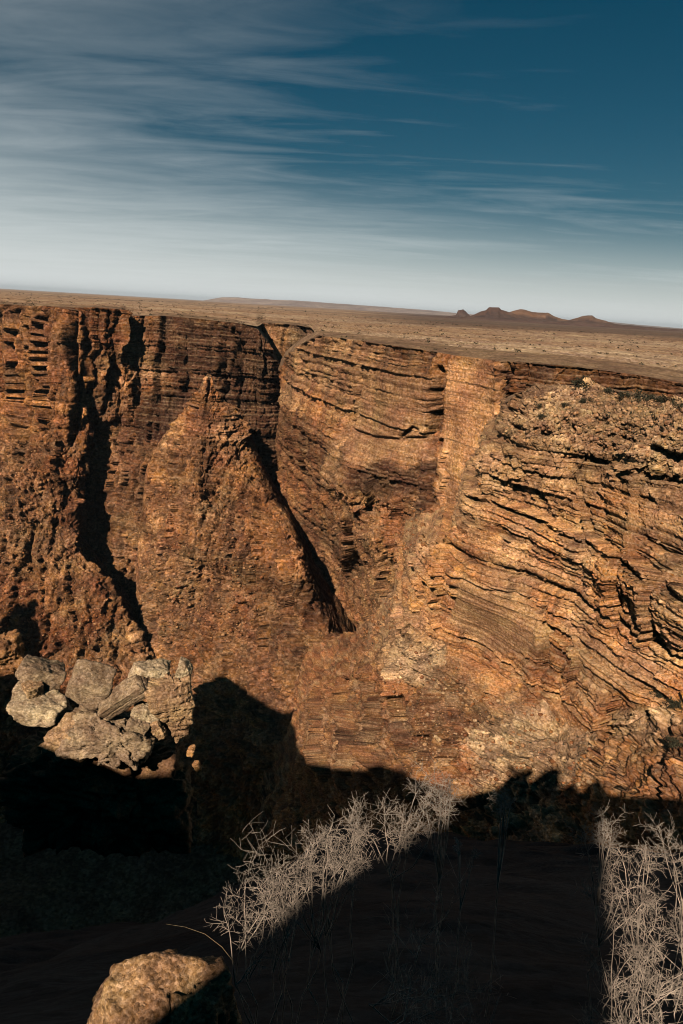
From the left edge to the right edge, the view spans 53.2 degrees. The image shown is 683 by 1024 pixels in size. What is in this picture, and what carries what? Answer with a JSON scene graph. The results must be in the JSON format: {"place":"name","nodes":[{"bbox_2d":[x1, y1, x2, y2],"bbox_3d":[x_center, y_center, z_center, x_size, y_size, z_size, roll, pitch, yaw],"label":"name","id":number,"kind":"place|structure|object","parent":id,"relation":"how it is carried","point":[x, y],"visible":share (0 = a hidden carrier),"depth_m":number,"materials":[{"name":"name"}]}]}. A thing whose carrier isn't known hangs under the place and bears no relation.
{"place":"outdoors","nodes":[
{"label":"outdoors","id":0,"kind":"place"},
{"bbox_2d":[0,301,210,849],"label":"canyon wall","id":1,"kind":"structure","parent":0,"point":[47,375],"depth_m":464.44,"materials":[{"name":"brown stone"}]},
{"bbox_2d":[0,392,681,796],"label":"scrub","id":2,"kind":"object","parent":1,"relation":"on","point":[414,546],"visible":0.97,"depth_m":132.85,"materials":[{"name":"green plant"}]},
{"bbox_2d":[0,390,682,799],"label":"rubble","id":3,"kind":"object","parent":1,"relation":"on","point":[596,412],"visible":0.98,"depth_m":136.10,"materials":[{"name":"brown stone"}]},
{"bbox_2d":[0,813,280,937],"bbox_3d":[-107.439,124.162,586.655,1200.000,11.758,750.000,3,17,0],"label":"canyon floor","id":4,"kind":"structure","parent":0,"point":[70,888],"depth_m":355.33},
{"bbox_2d":[44,303,280,607],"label":"canyon wall","id":5,"kind":"structure","parent":0,"point":[152,371],"depth_m":494.06,"materials":[{"name":"brown stone"}]},
{"bbox_2d":[136,374,355,870],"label":"butte","id":6,"kind":"object","parent":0,"point":[244,694],"visible":0.7,"depth_m":408.16,"materials":[{"name":"brown stone"}]},
{"bbox_2d":[259,320,313,361],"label":"canyon wall","id":7,"kind":"structure","parent":0,"point":[283,337],"depth_m":579.95,"materials":[{"name":"brown stone"}]},
{"bbox_2d":[203,297,473,315],"bbox_3d":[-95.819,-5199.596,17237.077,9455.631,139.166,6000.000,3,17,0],"label":"hills","id":8,"kind":"structure","parent":0,"point":[306,304],"depth_m":15169.05,"materials":[{"name":"brown soil"}]},
{"bbox_2d":[0,825,682,1023],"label":"ground","id":9,"kind":"structure","parent":0,"point":[545,917],"depth_m":7.61,"materials":[{"name":"soil"}]},
{"bbox_2d":[0,629,24,675],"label":"rock","id":10,"kind":"object","parent":9,"relation":"on","point":[12,651],"visible":0.9,"depth_m":13.47,"materials":[{"name":"brown stone"}]},
{"bbox_2d":[0,730,196,857],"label":"rock","id":11,"kind":"object","parent":9,"relation":"on","point":[104,810],"visible":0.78,"depth_m":13.10,"materials":[{"name":"brown stone"}]},
{"bbox_2d":[37,711,87,768],"bbox_3d":[-5.062,4.302,12.972,1.004,0.951,0.951,9,17,18],"label":"rock","id":12,"kind":"object","parent":11,"relation":"on","point":[55,735],"visible":0.37,"depth_m":12.72,"materials":[{"name":"stone"}]},
{"bbox_2d":[6,681,72,727],"bbox_3d":[-5.809,3.725,13.058,1.129,0.598,0.813,3,17,0],"label":"boulder","id":13,"kind":"object","parent":12,"relation":"on","point":[46,709],"visible":0.88,"depth_m":12.81,"materials":[{"name":"grey stone"}]},
{"bbox_2d":[21,680,43,698],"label":"boulder","id":14,"kind":"object","parent":13,"relation":"on","point":[31,689],"visible":1,"depth_m":13.03,"materials":[{"name":"stone"}]},
{"bbox_2d":[15,654,66,690],"bbox_3d":[-5.933,3.180,13.468,0.932,0.706,0.683,-6,19,-28],"label":"boulder","id":15,"kind":"object","parent":13,"relation":"on","point":[50,674],"visible":0.92,"depth_m":13.30,"materials":[{"name":"grey stone"}]},
{"bbox_2d":[55,705,154,770],"bbox_3d":[-4.442,4.262,13.086,1.844,1.187,1.237,0,17,-11],"label":"rock","id":16,"kind":"object","parent":11,"relation":"on","point":[113,744],"visible":0.86,"depth_m":12.63,"materials":[{"name":"beige stone"}]},
{"bbox_2d":[65,659,116,710],"bbox_3d":[-4.819,3.314,13.066,0.971,0.909,0.722,3,17,0],"label":"boulder","id":17,"kind":"object","parent":16,"relation":"on","point":[94,691],"visible":0.99,"depth_m":12.89,"materials":[{"name":"grey stone"}]},
{"bbox_2d":[97,674,150,719],"bbox_3d":[-4.038,3.496,12.886,1.084,0.783,0.554,1,17,-8],"label":"boulder","id":18,"kind":"object","parent":16,"relation":"on","point":[126,693],"visible":0.98,"depth_m":12.72,"materials":[{"name":"grey stone"}]},
{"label":"rock","id":19,"kind":"object","parent":16,"relation":"hanging from","visible":0},
{"bbox_2d":[125,716,151,735],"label":"boulder","id":20,"kind":"object","parent":19,"relation":"on","point":[139,726],"visible":0.83,"depth_m":12.73,"materials":[{"name":"beige stone"}]},
{"bbox_2d":[130,701,159,722],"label":"boulder","id":21,"kind":"object","parent":20,"relation":"on","point":[140,710],"visible":0.66,"depth_m":12.82,"materials":[{"name":"beige stone"}]},
{"bbox_2d":[144,673,194,742],"bbox_3d":[-3.318,3.834,13.167,0.932,1.473,0.788,-2,17,-16],"label":"rock","id":22,"kind":"object","parent":11,"relation":"on","point":[170,701],"visible":0.99,"depth_m":12.86,"materials":[{"name":"brown stone"}]},
{"bbox_2d":[128,658,170,678],"bbox_3d":[-3.733,3.110,13.304,0.831,0.448,0.648,-1,17,-15],"label":"rock","id":23,"kind":"object","parent":22,"relation":"on","point":[157,668],"visible":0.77,"depth_m":13.16,"materials":[{"name":"grey stone"}]},
{"bbox_2d":[149,720,167,739],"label":"boulder","id":24,"kind":"object","parent":22,"relation":"on","point":[158,730],"visible":0.95,"depth_m":12.90,"materials":[{"name":"stone"}]},
{"bbox_2d":[175,656,192,679],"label":"boulder","id":25,"kind":"object","parent":22,"relation":"on","point":[185,667],"visible":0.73,"depth_m":12.98,"materials":[{"name":"grey stone"}]},
{"bbox_2d":[186,744,195,757],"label":"boulder","id":26,"kind":"object","parent":11,"relation":"on","point":[190,751],"visible":1,"depth_m":13.31,"materials":[{"name":"brown stone"}]},
{"bbox_2d":[192,760,201,772],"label":"boulder","id":27,"kind":"object","parent":11,"relation":"on","point":[196,765],"visible":1,"depth_m":13.33,"materials":[{"name":"brown stone"}]},
{"bbox_2d":[87,948,241,1023],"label":"boulder","id":28,"kind":"object","parent":9,"relation":"on","point":[170,986],"visible":1,"depth_m":3.23,"materials":[{"name":"stone"}]},
{"bbox_2d":[169,924,235,964],"bbox_3d":[-0.702,2.157,3.411,0.377,0.157,0.006,7,17,12],"label":"grass stalk","id":29,"kind":"object","parent":28,"relation":"on","point":[213,940],"depth_m":3.39,"materials":[{"name":"plant"}]},
{"bbox_2d":[204,842,327,1023],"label":"thorn bush","id":30,"kind":"object","parent":9,"relation":"on","point":[246,944],"visible":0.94,"depth_m":3.49,"materials":[{"name":"grey plant"}]},
{"bbox_2d":[237,868,312,1023],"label":"thorn bush","id":31,"kind":"object","parent":9,"relation":"on","point":[285,934],"visible":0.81,"depth_m":3.56,"materials":[{"name":"grey plant"}]},
{"bbox_2d":[230,812,339,1023],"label":"thorn bush","id":32,"kind":"object","parent":9,"relation":"on","point":[297,888],"visible":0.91,"depth_m":3.65,"materials":[{"name":"grey plant"}]},
{"bbox_2d":[290,827,363,1023],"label":"thorn bush","id":33,"kind":"object","parent":9,"relation":"on","point":[331,866],"visible":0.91,"depth_m":3.68,"materials":[{"name":"grey plant"}]},
{"bbox_2d":[305,792,389,1023],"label":"thorn bush","id":34,"kind":"object","parent":9,"relation":"on","point":[353,852],"visible":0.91,"depth_m":3.79,"materials":[{"name":"grey plant"}]},
{"bbox_2d":[347,757,448,1018],"bbox_3d":[0.279,2.262,3.986,0.586,1.856,0.490,3,17,0],"label":"thorn bush","id":35,"kind":"object","parent":9,"relation":"on","point":[407,836],"visible":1,"depth_m":3.86,"materials":[{"name":"grey plant"}]},
{"bbox_2d":[364,845,516,1023],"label":"thorn bush","id":36,"kind":"object","parent":9,"relation":"on","point":[422,995],"visible":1,"depth_m":3.26,"materials":[{"name":"grey plant"}]},
{"bbox_2d":[418,758,468,1007],"bbox_3d":[0.538,2.333,4.180,0.309,1.741,0.329,3,17,0],"label":"thorn bush","id":37,"kind":"object","parent":9,"relation":"on","point":[439,866],"visible":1,"depth_m":4.00,"materials":[{"name":"grey plant"}]},
{"bbox_2d":[485,785,516,1016],"bbox_3d":[0.839,2.264,3.886,0.167,1.665,0.134,-5,19,-27],"label":"thorn bush","id":38,"kind":"object","parent":9,"relation":"on","point":[502,827],"visible":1,"depth_m":3.73,"materials":[{"name":"grey plant"}]},
{"bbox_2d":[566,800,633,1022],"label":"thorn bush","id":39,"kind":"object","parent":9,"relation":"on","point":[600,839],"visible":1,"depth_m":3.65,"materials":[{"name":"grey plant"}]},
{"bbox_2d":[574,957,632,1023],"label":"thorn bush","id":40,"kind":"object","parent":9,"relation":"on","point":[614,993],"visible":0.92,"depth_m":3.46,"materials":[{"name":"grey plant"}]},
{"bbox_2d":[580,902,657,1022],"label":"thorn bush","id":41,"kind":"object","parent":9,"relation":"on","point":[631,955],"visible":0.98,"depth_m":3.49,"materials":[{"name":"grey plant"}]},
{"bbox_2d":[574,859,664,1023],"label":"thorn bush","id":42,"kind":"object","parent":9,"relation":"on","point":[600,939],"visible":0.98,"depth_m":3.64,"materials":[{"name":"grey plant"}]},
{"bbox_2d":[579,837,669,1021],"bbox_3d":[1.483,2.354,3.831,0.463,1.321,0.287,9,17,17],"label":"thorn bush","id":43,"kind":"object","parent":9,"relation":"on","point":[645,851],"visible":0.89,"depth_m":3.68,"materials":[{"name":"grey plant"}]},
{"bbox_2d":[592,963,667,1023],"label":"thorn bush","id":44,"kind":"object","parent":9,"relation":"on","point":[638,1010],"visible":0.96,"depth_m":3.37,"materials":[{"name":"grey plant"}]},
{"bbox_2d":[606,879,674,1023],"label":"thorn bush","id":45,"kind":"object","parent":9,"relation":"on","point":[656,947],"visible":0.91,"depth_m":3.56,"materials":[{"name":"grey plant"}]},
{"bbox_2d":[607,921,682,1023],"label":"thorn bush","id":46,"kind":"object","parent":9,"relation":"on","point":[648,975],"visible":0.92,"depth_m":3.40,"materials":[{"name":"grey plant"}]},
{"bbox_2d":[619,899,682,1023],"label":"thorn bush","id":47,"kind":"object","parent":9,"relation":"on","point":[681,932],"visible":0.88,"depth_m":3.58,"materials":[{"name":"grey plant"}]},
{"bbox_2d":[635,812,682,1023],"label":"thorn bush","id":48,"kind":"object","parent":9,"relation":"on","point":[674,875],"visible":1,"depth_m":3.83,"materials":[{"name":"grey plant"}]},
{"bbox_2d":[654,937,682,1023],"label":"thorn bush","id":49,"kind":"object","parent":9,"relation":"on","point":[667,991],"visible":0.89,"depth_m":3.42,"materials":[{"name":"grey plant"}]},
{"bbox_2d":[0,289,682,370],"bbox_3d":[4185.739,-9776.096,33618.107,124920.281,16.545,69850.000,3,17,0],"label":"plateau","id":50,"kind":"structure","parent":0,"point":[586,341],"depth_m":857.01,"materials":[{"name":"soil"}]},
{"bbox_2d":[2,292,682,366],"bbox_3d":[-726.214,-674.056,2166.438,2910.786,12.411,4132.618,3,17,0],"label":"scrub","id":51,"kind":"object","parent":50,"relation":"on","point":[641,363],"visible":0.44,"depth_m":587.48,"materials":[{"name":"green plant"}]},
{"bbox_2d":[0,0,682,327],"label":"sky","id":52,"kind":"structure","parent":0,"point":[473,156],"materials":[{"name":"blue"}]},
{"bbox_2d":[452,309,469,316],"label":"hill","id":53,"kind":"structure","parent":0,"point":[462,313],"depth_m":5262.20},
{"bbox_2d":[255,377,682,852],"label":"canyon wall","id":54,"kind":"structure","parent":0,"point":[344,739],"depth_m":134.06,"materials":[{"name":"brown stone"}]},
{"bbox_2d":[535,413,545,418],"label":"shrub","id":55,"kind":"object","parent":54,"relation":"on","point":[540,416],"visible":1,"depth_m":140.24,"materials":[{"name":"green plant"}]},
{"bbox_2d":[570,375,593,388],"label":"shrub","id":56,"kind":"object","parent":54,"relation":"on","point":[578,382],"visible":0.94,"depth_m":144.44,"materials":[{"name":"green plant"}]},
{"bbox_2d":[578,396,592,402],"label":"shrub","id":57,"kind":"object","parent":54,"relation":"on","point":[583,400],"visible":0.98,"depth_m":140.10,"materials":[{"name":"green plant"}]},
{"bbox_2d":[602,386,613,392],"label":"shrub","id":58,"kind":"object","parent":54,"relation":"on","point":[607,389],"visible":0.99,"depth_m":141.19,"materials":[{"name":"green plant"}]},
{"bbox_2d":[618,390,631,397],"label":"shrub","id":59,"kind":"object","parent":54,"relation":"on","point":[621,394],"visible":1,"depth_m":135.10,"materials":[{"name":"green plant"}]},
{"bbox_2d":[631,388,657,402],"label":"shrub","id":60,"kind":"object","parent":54,"relation":"on","point":[637,396],"visible":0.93,"depth_m":133.21,"materials":[{"name":"green plant"}]},
{"bbox_2d":[649,688,665,698],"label":"shrub","id":61,"kind":"object","parent":54,"relation":"on","point":[657,693],"visible":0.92,"depth_m":109.88,"materials":[{"name":"green plant"}]},
{"bbox_2d":[654,395,666,402],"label":"shrub","id":62,"kind":"object","parent":54,"relation":"on","point":[660,398],"visible":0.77,"depth_m":129.82,"materials":[{"name":"green plant"}]},
{"bbox_2d":[662,693,681,709],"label":"shrub","id":63,"kind":"object","parent":54,"relation":"on","point":[677,704],"visible":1,"depth_m":103.17,"materials":[{"name":"green plant"}]},
{"bbox_2d":[662,734,682,748],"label":"shrub","id":64,"kind":"object","parent":54,"relation":"on","point":[674,742],"visible":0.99,"depth_m":91.83,"materials":[{"name":"green plant"}]},
{"bbox_2d":[670,400,682,407],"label":"shrub","id":65,"kind":"object","parent":54,"relation":"on","point":[678,404],"visible":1,"depth_m":117.23,"materials":[{"name":"green plant"}]},
{"bbox_2d":[272,331,682,860],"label":"canyon wall","id":66,"kind":"structure","parent":0,"point":[372,420],"depth_m":280.90,"materials":[{"name":"brown stone"}]},
{"bbox_2d":[467,307,525,318],"bbox_3d":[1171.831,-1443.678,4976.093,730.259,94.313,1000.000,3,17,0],"label":"hill","id":67,"kind":"structure","parent":0,"point":[493,312],"depth_m":4658.47,"materials":[{"name":"brown stone"}]},
{"bbox_2d":[510,309,566,320],"bbox_3d":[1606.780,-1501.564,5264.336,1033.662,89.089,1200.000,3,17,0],"label":"hill","id":68,"kind":"structure","parent":0,"point":[523,313],"depth_m":4887.12,"materials":[{"name":"brown stone"}]},
{"bbox_2d":[411,315,682,331],"bbox_3d":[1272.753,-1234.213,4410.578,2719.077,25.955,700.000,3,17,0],"label":"hill","id":69,"kind":"structure","parent":0,"point":[593,324],"depth_m":4174.62,"materials":[{"name":"brown soil"}]},
{"bbox_2d":[567,315,613,323],"bbox_3d":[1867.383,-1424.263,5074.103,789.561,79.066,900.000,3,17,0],"label":"hill","id":70,"kind":"structure","parent":0,"point":[589,318],"depth_m":4801.36,"materials":[{"name":"brown stone"}]},
{"bbox_2d":[611,322,682,328],"bbox_3d":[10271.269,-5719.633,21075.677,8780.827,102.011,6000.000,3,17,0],"label":"hills","id":71,"kind":"structure","parent":0,"point":[643,325],"depth_m":19229.68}
]}

